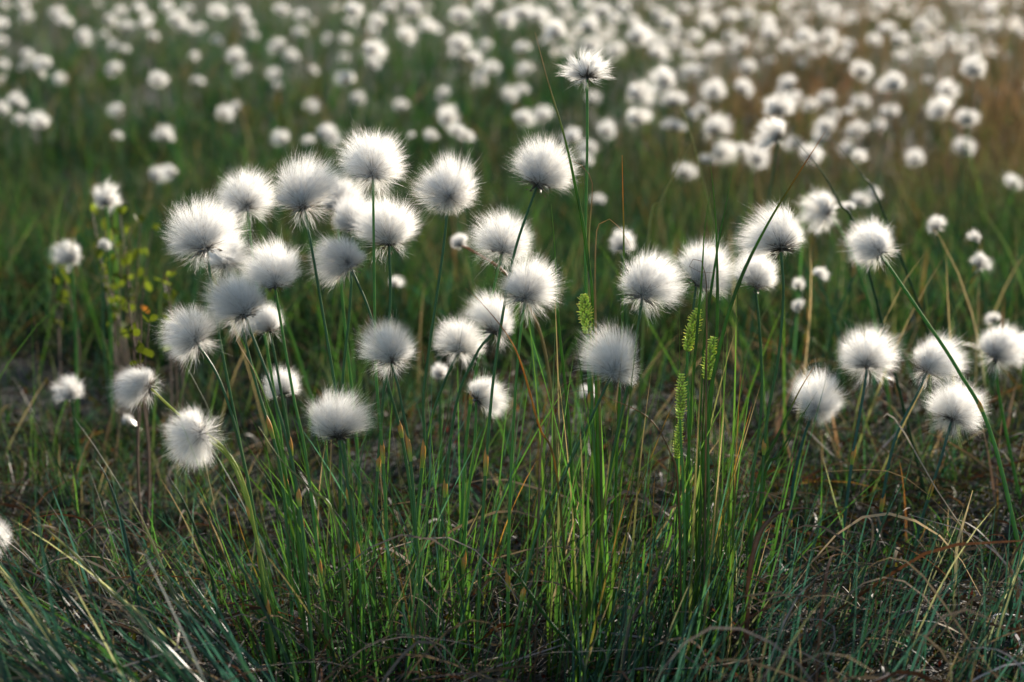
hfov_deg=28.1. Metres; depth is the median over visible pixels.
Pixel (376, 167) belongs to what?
cotton grass plant
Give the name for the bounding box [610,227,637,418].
cotton grass plant
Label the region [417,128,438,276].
cotton grass plant
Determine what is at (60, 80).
cotton grass plant
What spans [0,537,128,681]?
grass blade
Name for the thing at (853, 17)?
cotton grass plant
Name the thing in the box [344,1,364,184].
cotton grass plant
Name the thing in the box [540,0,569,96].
cotton grass plant
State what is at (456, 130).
cotton grass plant
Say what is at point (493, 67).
cotton grass plant
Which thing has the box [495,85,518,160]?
cotton grass plant
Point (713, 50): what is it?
cotton grass plant
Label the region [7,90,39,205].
cotton grass plant
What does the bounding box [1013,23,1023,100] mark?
cotton grass plant
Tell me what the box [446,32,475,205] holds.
cotton grass plant
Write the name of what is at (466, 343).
cotton grass plant
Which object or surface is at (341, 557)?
grass blade
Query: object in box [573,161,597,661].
grass blade
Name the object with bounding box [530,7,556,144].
cotton grass plant
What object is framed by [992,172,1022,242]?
cotton grass plant
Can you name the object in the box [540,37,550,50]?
cotton grass plant
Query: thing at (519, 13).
cotton grass plant
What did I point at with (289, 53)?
cotton grass plant
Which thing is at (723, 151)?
cotton grass plant
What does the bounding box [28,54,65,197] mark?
cotton grass plant
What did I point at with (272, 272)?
cotton grass plant
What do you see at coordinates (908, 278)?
grass blade
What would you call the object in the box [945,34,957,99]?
cotton grass plant
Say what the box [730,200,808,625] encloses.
cotton grass plant
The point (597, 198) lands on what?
cotton grass plant
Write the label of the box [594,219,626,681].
grass blade
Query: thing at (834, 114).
cotton grass plant
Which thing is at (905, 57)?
cotton grass plant
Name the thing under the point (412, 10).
cotton grass plant
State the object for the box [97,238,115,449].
cotton grass plant
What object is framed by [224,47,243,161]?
cotton grass plant
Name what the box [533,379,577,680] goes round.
grass blade
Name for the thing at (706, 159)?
cotton grass plant
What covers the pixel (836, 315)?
cotton grass plant
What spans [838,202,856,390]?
cotton grass plant
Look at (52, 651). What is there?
tussock grass
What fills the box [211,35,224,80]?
cotton grass plant
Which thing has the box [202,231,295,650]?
cotton grass plant
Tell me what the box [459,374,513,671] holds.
cotton grass plant
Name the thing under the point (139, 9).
cotton grass plant
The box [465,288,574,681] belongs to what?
grass blade
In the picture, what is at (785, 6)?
cotton grass plant
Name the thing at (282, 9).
cotton grass plant
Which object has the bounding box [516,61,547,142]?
cotton grass plant
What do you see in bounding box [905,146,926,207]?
cotton grass plant
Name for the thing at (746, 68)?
cotton grass plant
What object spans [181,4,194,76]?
cotton grass plant
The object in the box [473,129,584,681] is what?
cotton grass plant
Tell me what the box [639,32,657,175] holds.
cotton grass plant
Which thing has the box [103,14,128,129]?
cotton grass plant
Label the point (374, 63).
cotton grass plant
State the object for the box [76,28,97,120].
cotton grass plant
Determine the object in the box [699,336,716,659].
green spike
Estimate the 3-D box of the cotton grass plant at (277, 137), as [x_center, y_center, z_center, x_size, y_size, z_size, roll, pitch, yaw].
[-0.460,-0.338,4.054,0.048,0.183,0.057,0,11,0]
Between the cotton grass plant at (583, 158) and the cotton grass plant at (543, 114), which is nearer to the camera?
the cotton grass plant at (583, 158)
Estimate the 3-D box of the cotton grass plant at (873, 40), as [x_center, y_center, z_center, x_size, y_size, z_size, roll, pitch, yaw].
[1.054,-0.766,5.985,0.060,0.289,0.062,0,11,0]
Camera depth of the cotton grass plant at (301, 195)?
1.31 m
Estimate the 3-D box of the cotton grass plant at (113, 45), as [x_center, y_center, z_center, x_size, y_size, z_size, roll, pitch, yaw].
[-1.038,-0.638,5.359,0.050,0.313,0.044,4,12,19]
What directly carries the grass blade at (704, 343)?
on the ground at (22, 374)
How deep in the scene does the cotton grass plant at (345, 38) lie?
6.72 m
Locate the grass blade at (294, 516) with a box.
[236,340,308,675]
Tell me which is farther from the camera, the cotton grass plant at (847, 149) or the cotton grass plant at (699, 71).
the cotton grass plant at (699, 71)
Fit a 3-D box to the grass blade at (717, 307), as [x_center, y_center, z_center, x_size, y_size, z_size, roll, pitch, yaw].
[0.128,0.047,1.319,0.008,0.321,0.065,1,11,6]
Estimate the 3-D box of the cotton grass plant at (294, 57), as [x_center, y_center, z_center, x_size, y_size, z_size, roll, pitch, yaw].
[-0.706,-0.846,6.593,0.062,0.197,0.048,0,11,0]
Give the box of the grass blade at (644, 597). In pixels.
[620,526,678,679]
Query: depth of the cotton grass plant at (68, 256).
1.95 m
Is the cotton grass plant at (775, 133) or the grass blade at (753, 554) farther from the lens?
the cotton grass plant at (775, 133)
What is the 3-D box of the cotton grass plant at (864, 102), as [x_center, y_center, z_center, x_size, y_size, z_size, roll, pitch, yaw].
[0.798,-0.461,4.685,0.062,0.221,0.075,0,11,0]
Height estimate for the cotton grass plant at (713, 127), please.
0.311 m
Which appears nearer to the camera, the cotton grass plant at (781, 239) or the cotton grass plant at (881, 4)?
the cotton grass plant at (781, 239)
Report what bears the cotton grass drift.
on the ground at (22, 374)
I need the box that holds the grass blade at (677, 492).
[555,390,682,676]
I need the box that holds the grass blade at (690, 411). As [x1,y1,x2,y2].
[684,192,710,604]
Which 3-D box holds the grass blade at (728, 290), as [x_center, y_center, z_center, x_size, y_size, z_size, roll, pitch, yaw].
[0.174,-0.046,1.755,0.124,0.329,0.013,7,13,32]
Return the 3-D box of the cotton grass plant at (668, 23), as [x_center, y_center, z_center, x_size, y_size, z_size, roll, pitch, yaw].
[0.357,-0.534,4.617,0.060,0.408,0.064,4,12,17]
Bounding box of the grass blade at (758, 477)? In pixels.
[749,367,813,593]
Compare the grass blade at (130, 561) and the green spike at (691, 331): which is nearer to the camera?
the grass blade at (130, 561)
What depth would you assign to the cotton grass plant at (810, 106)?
4.68 m
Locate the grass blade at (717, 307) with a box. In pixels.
[701,163,718,657]
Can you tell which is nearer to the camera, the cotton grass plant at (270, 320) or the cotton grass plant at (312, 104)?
the cotton grass plant at (270, 320)
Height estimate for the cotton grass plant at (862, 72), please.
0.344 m
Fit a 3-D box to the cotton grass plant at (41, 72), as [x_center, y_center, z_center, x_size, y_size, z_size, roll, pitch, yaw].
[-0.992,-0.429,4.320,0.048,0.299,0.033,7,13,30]
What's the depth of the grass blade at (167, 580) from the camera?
1.23 m
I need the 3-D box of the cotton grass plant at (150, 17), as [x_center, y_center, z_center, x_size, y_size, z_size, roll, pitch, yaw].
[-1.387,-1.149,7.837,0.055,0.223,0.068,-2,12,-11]
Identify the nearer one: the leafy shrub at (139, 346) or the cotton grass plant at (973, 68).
the leafy shrub at (139, 346)
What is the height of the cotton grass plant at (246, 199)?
0.337 m
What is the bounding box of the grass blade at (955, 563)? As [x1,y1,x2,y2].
[951,491,972,657]
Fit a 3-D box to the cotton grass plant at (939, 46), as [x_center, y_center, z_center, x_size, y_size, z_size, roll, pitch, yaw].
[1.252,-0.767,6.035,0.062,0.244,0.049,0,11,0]
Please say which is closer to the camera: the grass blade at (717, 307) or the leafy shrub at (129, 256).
the grass blade at (717, 307)
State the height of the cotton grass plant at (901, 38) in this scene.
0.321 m
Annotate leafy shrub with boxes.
[48,251,79,418]
[90,203,159,442]
[95,248,130,455]
[121,302,157,549]
[154,271,183,470]
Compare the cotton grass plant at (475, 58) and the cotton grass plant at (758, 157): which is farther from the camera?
the cotton grass plant at (475, 58)
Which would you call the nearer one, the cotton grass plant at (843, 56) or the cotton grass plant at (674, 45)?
the cotton grass plant at (843, 56)
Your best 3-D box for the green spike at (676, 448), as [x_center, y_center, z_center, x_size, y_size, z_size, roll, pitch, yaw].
[0.109,0.129,1.341,0.009,0.152,0.034,0,11,0]
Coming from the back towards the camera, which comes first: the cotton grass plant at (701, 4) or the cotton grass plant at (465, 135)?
the cotton grass plant at (701, 4)
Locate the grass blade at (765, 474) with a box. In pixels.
[753,404,809,628]
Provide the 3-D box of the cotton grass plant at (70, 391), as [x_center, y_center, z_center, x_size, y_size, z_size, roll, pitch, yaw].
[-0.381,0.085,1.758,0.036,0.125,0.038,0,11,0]
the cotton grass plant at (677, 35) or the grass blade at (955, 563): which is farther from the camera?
the cotton grass plant at (677, 35)
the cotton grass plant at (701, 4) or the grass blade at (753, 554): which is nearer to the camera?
the grass blade at (753, 554)
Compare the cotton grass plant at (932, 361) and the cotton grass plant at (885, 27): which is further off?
the cotton grass plant at (885, 27)
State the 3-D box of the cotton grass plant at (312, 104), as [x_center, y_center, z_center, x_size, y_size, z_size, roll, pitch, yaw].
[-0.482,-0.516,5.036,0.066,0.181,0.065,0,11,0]
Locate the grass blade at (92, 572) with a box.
[11,496,160,681]
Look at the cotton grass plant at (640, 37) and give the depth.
3.46 m
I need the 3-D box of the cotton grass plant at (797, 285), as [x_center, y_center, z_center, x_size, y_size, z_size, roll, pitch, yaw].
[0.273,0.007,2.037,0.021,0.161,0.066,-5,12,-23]
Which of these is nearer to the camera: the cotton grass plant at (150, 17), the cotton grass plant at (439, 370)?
the cotton grass plant at (439, 370)
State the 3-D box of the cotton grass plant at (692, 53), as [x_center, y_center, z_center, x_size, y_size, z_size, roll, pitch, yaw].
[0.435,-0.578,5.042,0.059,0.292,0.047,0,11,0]
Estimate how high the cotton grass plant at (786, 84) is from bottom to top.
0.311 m
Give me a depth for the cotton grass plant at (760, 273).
1.42 m
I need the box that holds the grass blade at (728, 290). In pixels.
[655,95,771,480]
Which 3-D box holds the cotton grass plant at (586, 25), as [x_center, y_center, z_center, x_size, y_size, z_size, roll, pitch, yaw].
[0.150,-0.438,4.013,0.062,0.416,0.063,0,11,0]
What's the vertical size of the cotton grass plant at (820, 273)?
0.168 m
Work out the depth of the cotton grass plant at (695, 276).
1.40 m
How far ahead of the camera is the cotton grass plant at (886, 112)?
4.27 m
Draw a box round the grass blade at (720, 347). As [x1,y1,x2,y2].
[691,134,823,677]
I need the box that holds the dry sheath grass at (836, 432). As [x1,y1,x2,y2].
[0,180,1023,562]
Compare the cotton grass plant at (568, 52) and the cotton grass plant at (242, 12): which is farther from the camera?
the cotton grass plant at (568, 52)
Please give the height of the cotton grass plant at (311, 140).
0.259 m
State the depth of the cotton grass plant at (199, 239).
1.29 m
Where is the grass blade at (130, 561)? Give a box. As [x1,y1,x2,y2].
[89,451,149,681]
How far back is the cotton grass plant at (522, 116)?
3.91 m
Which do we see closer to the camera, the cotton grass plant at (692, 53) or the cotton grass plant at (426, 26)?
the cotton grass plant at (692, 53)
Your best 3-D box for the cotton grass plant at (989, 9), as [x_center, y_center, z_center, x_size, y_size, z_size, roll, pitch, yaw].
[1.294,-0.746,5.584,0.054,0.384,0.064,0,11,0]
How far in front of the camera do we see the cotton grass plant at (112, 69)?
4.91 m
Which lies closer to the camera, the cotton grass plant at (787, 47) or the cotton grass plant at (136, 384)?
the cotton grass plant at (136, 384)
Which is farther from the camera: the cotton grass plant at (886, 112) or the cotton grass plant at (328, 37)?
the cotton grass plant at (328, 37)
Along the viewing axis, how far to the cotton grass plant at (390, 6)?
5.61 m
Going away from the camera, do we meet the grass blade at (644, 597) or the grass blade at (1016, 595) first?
the grass blade at (644, 597)
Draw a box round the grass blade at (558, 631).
[496,553,587,681]
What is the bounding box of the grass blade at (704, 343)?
[695,174,731,561]
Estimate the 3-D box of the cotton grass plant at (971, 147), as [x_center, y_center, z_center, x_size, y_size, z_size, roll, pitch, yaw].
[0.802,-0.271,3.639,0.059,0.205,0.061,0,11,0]
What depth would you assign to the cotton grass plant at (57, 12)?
5.93 m
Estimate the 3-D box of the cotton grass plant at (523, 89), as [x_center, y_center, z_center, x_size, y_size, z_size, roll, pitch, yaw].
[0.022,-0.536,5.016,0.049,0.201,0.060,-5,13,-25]
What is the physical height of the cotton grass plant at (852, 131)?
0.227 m
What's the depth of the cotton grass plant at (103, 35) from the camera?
6.94 m
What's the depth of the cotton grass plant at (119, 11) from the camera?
6.91 m
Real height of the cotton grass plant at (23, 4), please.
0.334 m
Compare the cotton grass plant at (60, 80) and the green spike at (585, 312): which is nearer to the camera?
the green spike at (585, 312)
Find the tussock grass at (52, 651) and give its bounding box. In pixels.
[0,263,1023,681]
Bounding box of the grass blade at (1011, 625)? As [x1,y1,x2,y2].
[1009,559,1023,680]
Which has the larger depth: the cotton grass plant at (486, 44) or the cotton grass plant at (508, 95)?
the cotton grass plant at (486, 44)
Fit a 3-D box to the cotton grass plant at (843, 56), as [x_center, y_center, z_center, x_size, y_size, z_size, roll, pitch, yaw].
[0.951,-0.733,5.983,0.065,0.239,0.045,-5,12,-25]
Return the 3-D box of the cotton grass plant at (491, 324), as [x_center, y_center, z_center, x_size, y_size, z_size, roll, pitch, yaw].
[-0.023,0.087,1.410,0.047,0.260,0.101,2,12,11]
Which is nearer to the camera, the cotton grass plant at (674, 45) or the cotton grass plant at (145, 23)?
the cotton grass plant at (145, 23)
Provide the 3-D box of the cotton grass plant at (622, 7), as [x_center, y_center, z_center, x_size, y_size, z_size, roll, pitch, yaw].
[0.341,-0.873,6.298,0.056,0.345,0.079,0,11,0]
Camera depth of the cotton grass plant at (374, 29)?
6.74 m
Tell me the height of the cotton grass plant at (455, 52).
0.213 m
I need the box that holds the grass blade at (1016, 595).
[1005,546,1020,678]
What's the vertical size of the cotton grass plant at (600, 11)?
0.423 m
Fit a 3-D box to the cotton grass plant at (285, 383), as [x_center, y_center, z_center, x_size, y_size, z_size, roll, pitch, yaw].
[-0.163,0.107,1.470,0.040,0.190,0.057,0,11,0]
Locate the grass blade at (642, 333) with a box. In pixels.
[635,141,692,487]
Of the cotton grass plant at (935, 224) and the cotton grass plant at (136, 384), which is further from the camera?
the cotton grass plant at (935, 224)
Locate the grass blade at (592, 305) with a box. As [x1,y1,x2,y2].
[535,33,602,669]
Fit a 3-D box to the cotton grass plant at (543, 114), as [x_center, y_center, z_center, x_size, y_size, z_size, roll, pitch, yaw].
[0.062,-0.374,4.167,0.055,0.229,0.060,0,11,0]
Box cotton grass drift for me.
[0,0,1023,229]
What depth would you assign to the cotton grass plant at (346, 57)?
6.78 m
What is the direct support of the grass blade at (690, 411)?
on the ground at (22, 374)
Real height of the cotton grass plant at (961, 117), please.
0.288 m
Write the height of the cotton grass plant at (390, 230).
0.333 m
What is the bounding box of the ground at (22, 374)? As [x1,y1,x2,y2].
[0,0,1023,681]
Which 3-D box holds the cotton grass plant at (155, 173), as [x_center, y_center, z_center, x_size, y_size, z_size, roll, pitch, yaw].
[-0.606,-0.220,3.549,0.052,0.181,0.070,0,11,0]
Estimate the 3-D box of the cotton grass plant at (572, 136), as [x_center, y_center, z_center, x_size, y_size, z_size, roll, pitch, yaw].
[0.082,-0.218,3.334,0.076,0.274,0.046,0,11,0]
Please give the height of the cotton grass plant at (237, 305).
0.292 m
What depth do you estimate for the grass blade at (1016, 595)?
1.30 m
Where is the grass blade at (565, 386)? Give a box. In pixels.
[551,205,575,622]
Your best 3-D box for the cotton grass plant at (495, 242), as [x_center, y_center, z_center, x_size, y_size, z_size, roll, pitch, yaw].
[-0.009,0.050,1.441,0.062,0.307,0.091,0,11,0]
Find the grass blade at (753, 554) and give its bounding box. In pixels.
[744,507,813,680]
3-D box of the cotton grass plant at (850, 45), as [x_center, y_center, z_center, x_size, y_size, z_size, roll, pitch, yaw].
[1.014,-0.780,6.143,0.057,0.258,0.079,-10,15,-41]
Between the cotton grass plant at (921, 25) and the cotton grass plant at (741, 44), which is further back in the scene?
the cotton grass plant at (921, 25)
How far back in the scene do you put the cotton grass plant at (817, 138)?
4.14 m
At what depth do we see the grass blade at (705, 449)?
1.30 m
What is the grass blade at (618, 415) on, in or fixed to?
on the ground at (22, 374)
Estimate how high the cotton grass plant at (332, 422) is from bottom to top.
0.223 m
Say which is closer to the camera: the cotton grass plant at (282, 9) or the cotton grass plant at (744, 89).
the cotton grass plant at (744, 89)
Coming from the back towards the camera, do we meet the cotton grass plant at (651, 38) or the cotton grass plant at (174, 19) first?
the cotton grass plant at (174, 19)
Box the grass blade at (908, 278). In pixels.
[829,136,980,477]
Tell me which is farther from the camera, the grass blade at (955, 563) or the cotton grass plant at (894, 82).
the cotton grass plant at (894, 82)
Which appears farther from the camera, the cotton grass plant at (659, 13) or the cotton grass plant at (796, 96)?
the cotton grass plant at (659, 13)
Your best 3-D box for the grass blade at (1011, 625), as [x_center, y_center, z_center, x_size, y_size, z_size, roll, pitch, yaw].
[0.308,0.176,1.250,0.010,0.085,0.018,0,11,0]
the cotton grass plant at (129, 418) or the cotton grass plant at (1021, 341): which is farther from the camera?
the cotton grass plant at (129, 418)
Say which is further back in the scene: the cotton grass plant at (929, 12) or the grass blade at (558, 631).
the cotton grass plant at (929, 12)
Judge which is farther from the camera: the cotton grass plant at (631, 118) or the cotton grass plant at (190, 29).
the cotton grass plant at (190, 29)
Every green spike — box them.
[577,294,597,673]
[672,420,683,655]
[674,373,687,667]
[678,308,702,631]
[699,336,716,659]
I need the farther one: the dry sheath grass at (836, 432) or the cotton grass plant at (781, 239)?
the dry sheath grass at (836, 432)
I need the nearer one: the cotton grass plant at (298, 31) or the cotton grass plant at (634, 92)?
the cotton grass plant at (634, 92)
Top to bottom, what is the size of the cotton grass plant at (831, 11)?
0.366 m
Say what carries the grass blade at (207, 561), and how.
on the ground at (22, 374)
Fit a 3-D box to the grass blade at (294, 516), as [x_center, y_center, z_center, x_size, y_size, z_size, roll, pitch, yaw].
[-0.148,0.110,1.303,0.064,0.218,0.010,11,16,43]
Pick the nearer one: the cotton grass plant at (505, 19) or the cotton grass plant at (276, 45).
the cotton grass plant at (505, 19)
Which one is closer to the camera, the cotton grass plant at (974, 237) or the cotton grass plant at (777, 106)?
the cotton grass plant at (974, 237)
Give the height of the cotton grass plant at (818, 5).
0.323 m
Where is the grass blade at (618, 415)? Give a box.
[612,164,624,662]
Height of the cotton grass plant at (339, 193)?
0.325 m
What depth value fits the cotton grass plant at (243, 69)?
5.43 m
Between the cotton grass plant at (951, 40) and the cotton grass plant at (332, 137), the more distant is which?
the cotton grass plant at (951, 40)
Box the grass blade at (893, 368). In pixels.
[796,141,928,505]
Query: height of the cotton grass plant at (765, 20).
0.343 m
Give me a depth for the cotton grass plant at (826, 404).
1.44 m
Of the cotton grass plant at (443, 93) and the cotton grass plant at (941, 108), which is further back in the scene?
the cotton grass plant at (443, 93)
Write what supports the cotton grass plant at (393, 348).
on the ground at (22, 374)
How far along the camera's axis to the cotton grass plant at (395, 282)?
2.00 m
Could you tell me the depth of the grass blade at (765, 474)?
1.38 m
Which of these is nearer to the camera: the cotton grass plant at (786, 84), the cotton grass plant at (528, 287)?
the cotton grass plant at (528, 287)
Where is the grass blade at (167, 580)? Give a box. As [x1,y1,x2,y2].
[129,494,191,681]
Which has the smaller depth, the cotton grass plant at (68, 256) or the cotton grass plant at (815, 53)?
the cotton grass plant at (68, 256)
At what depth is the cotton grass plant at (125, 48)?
5.37 m
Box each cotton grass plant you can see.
[0,16,7,117]
[0,35,8,54]
[0,55,20,117]
[0,101,19,167]
[0,514,12,559]
[1,0,12,61]
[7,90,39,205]
[7,114,24,235]
[17,0,29,92]
[17,48,34,90]
[18,61,39,137]
[20,9,33,97]
[26,110,49,228]
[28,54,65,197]
[36,68,45,185]
[45,237,83,452]
[45,370,85,495]
[50,6,65,89]
[51,14,73,140]
[53,71,66,122]
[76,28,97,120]
[78,38,90,68]
[90,178,122,446]
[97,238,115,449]
[99,30,108,61]
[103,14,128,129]
[104,60,127,146]
[106,364,290,681]
[107,39,119,130]
[109,102,122,128]
[112,129,137,235]
[114,5,130,75]
[118,19,134,117]
[119,43,134,140]
[119,414,145,432]
[132,2,154,108]
[139,15,153,111]
[143,13,153,43]
[147,31,167,115]
[148,165,166,236]
[149,70,185,177]
[151,123,174,183]
[151,298,274,679]
[155,404,278,681]
[160,188,269,672]
[161,0,176,98]
[162,164,181,245]
[168,9,188,137]
[175,20,188,97]
[179,25,195,53]
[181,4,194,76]
[189,51,199,120]
[191,76,208,115]
[192,266,315,681]
[193,21,203,70]
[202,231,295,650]
[206,1,230,131]
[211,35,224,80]
[214,160,299,616]
[216,105,257,172]
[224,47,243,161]
[230,100,244,145]
[232,5,249,150]
[232,234,332,681]
[234,63,248,137]
[243,19,253,73]
[243,299,307,616]
[247,30,258,74]
[261,357,305,520]
[267,68,281,94]
[268,38,285,143]
[268,147,358,681]
[270,129,288,205]
[273,3,289,128]
[274,82,282,131]
[283,47,296,123]
[286,52,299,83]
[291,26,308,83]
[294,10,311,112]
[302,135,322,253]
[303,99,320,125]
[303,231,430,681]
[305,382,387,680]
[306,65,317,137]
[315,122,341,232]
[318,129,339,264]
[320,171,369,568]
[323,33,330,80]
[330,35,350,86]
[332,187,385,618]
[333,71,358,179]
[333,114,408,681]
[338,53,349,87]
[339,18,356,65]
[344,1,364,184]
[345,187,423,676]
[347,91,365,134]
[353,315,426,681]
[360,38,387,203]
[366,56,380,138]
[367,13,390,134]
[368,26,377,93]
[382,0,396,103]
[382,275,403,416]
[392,98,408,126]
[394,23,416,150]
[403,0,432,166]
[407,132,431,267]
[407,148,482,681]
[408,313,486,628]
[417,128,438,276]
[419,19,435,133]
[431,22,441,105]
[431,288,513,649]
[431,361,449,494]
[436,86,450,164]
[437,105,459,230]
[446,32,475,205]
[447,124,466,264]
[449,4,474,154]
[449,46,463,78]
[450,230,561,548]
[456,129,475,261]
[456,207,535,621]
[459,48,483,177]
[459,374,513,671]
[471,69,514,150]
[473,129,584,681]
[474,0,490,151]
[478,39,496,134]
[481,58,500,140]
[493,248,567,671]
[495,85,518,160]
[498,9,515,202]
[505,317,640,678]
[510,3,549,218]
[512,109,535,202]
[513,83,528,149]
[515,40,545,136]
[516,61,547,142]
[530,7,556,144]
[532,104,553,191]
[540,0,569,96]
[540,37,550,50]
[542,15,570,241]
[547,126,582,262]
[556,44,616,624]
[560,44,574,109]
[576,15,602,191]
[578,140,596,212]
[578,152,593,197]
[579,90,601,143]
[580,0,592,53]
[581,37,607,152]
[581,384,594,397]
[589,245,689,672]
[591,2,615,192]
[592,192,606,249]
[597,119,615,221]
[601,21,652,252]
[605,41,625,172]
[607,13,622,120]
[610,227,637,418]
[616,2,630,81]
[626,14,639,115]
[626,78,660,253]
[626,106,654,260]
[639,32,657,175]
[644,7,666,108]
[646,63,675,240]
[649,42,671,199]
[653,35,668,120]
[656,15,680,170]
[659,117,695,245]
[660,86,688,260]
[669,28,685,93]
[669,40,681,91]
[673,161,701,248]
[673,231,739,627]
[675,2,691,97]
[678,49,697,142]
[680,60,699,170]
[680,108,698,259]
[688,29,705,128]
[695,104,708,151]
[696,13,717,137]
[696,64,708,90]
[698,0,710,72]
[699,154,720,249]
[700,76,735,254]
[702,112,733,245]
[704,41,722,154]
[711,136,740,243]
[721,9,739,136]
[722,30,736,94]
[727,249,778,561]
[730,36,765,154]
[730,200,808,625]
[732,77,753,204]
[733,8,754,89]
[735,142,753,243]
[739,58,763,180]
[741,116,786,397]
[742,143,771,269]
[757,24,779,166]
[758,1,791,83]
[761,14,777,95]
[762,89,799,338]
[765,57,785,90]
[776,71,796,200]
[777,136,803,191]
[779,37,795,146]
[780,277,810,396]
[784,365,848,582]
[785,298,806,414]
[787,90,800,174]
[793,115,836,214]
[794,27,818,186]
[794,58,807,77]
[795,129,829,208]
[795,188,894,450]
[799,143,826,298]
[800,99,817,178]
[807,48,819,96]
[809,35,822,86]
[813,0,827,88]
[813,267,841,422]
[815,88,834,175]
[816,6,840,88]
[821,26,836,134]
[826,108,840,169]
[828,252,869,384]
[833,323,905,582]
[836,51,847,98]
[837,118,867,208]
[837,138,856,201]
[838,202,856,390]
[839,106,855,195]
[840,212,1023,579]
[843,11,857,58]
[843,38,855,115]
[848,59,874,214]
[850,92,870,172]
[850,189,874,282]
[852,148,867,276]
[853,185,880,285]
[862,33,880,112]
[862,117,887,165]
[865,0,888,86]
[866,21,893,130]
[867,29,909,147]
[870,328,974,574]
[871,68,905,231]
[879,103,899,191]
[898,51,908,117]
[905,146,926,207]
[905,372,989,580]
[912,16,931,146]
[920,76,931,180]
[924,91,953,254]
[925,8,938,72]
[926,215,965,392]
[930,43,942,86]
[936,77,964,216]
[944,251,992,383]
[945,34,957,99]
[951,108,980,258]
[952,132,980,224]
[955,53,987,294]
[961,34,974,89]
[966,229,993,391]
[973,319,1023,513]
[979,20,999,109]
[982,0,997,91]
[985,311,999,399]
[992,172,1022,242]
[1001,330,1023,388]
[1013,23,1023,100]
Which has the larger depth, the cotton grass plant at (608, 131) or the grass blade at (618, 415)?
the cotton grass plant at (608, 131)
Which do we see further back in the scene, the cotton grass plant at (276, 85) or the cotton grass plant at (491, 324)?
the cotton grass plant at (276, 85)
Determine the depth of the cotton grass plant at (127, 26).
5.87 m
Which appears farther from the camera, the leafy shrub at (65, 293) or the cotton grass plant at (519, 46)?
the cotton grass plant at (519, 46)
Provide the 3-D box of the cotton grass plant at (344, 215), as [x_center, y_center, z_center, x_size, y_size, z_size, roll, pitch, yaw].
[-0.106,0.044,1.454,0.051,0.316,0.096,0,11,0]
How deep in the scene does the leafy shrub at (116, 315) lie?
2.00 m
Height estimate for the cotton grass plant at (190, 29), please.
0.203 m
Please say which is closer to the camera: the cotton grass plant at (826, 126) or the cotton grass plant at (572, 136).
the cotton grass plant at (572, 136)
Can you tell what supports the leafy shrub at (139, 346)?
on the ground at (22, 374)
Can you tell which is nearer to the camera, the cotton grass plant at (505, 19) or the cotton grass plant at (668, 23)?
the cotton grass plant at (505, 19)
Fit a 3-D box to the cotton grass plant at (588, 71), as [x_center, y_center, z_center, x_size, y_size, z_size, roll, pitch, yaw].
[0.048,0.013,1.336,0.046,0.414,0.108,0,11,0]
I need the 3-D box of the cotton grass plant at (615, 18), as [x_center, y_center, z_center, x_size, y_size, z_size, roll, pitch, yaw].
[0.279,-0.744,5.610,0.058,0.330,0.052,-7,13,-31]
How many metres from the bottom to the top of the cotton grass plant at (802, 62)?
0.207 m
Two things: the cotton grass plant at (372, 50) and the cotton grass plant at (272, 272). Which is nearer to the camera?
the cotton grass plant at (272, 272)
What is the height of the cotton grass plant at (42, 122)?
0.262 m
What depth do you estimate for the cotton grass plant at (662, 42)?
5.59 m
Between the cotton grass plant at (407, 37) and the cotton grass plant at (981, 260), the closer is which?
the cotton grass plant at (981, 260)
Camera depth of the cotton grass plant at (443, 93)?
4.74 m
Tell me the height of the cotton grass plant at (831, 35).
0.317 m
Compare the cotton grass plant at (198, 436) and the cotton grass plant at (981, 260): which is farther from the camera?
the cotton grass plant at (981, 260)
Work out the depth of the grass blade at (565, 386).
1.36 m
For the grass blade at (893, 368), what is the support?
on the ground at (22, 374)
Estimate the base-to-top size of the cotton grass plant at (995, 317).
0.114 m
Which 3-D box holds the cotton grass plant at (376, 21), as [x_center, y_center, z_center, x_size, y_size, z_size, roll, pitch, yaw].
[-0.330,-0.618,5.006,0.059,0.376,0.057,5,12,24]
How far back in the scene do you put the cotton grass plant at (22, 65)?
5.24 m
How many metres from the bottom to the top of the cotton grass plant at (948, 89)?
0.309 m
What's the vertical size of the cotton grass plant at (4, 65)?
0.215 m
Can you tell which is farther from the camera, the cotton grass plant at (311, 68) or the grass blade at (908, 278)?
the cotton grass plant at (311, 68)
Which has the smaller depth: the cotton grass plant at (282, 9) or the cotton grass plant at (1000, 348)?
the cotton grass plant at (1000, 348)
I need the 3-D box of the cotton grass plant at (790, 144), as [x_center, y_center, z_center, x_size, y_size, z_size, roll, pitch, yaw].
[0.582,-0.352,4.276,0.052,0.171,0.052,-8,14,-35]
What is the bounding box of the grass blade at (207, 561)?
[163,469,221,681]
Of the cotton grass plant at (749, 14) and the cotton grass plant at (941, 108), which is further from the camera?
the cotton grass plant at (749, 14)
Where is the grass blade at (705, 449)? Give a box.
[689,259,718,681]
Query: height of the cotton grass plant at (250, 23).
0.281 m
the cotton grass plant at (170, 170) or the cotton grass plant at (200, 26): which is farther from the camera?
the cotton grass plant at (200, 26)
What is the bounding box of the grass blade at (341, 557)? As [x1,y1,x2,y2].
[258,426,354,681]
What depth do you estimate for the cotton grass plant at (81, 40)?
6.80 m
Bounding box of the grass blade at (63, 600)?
[26,485,89,679]

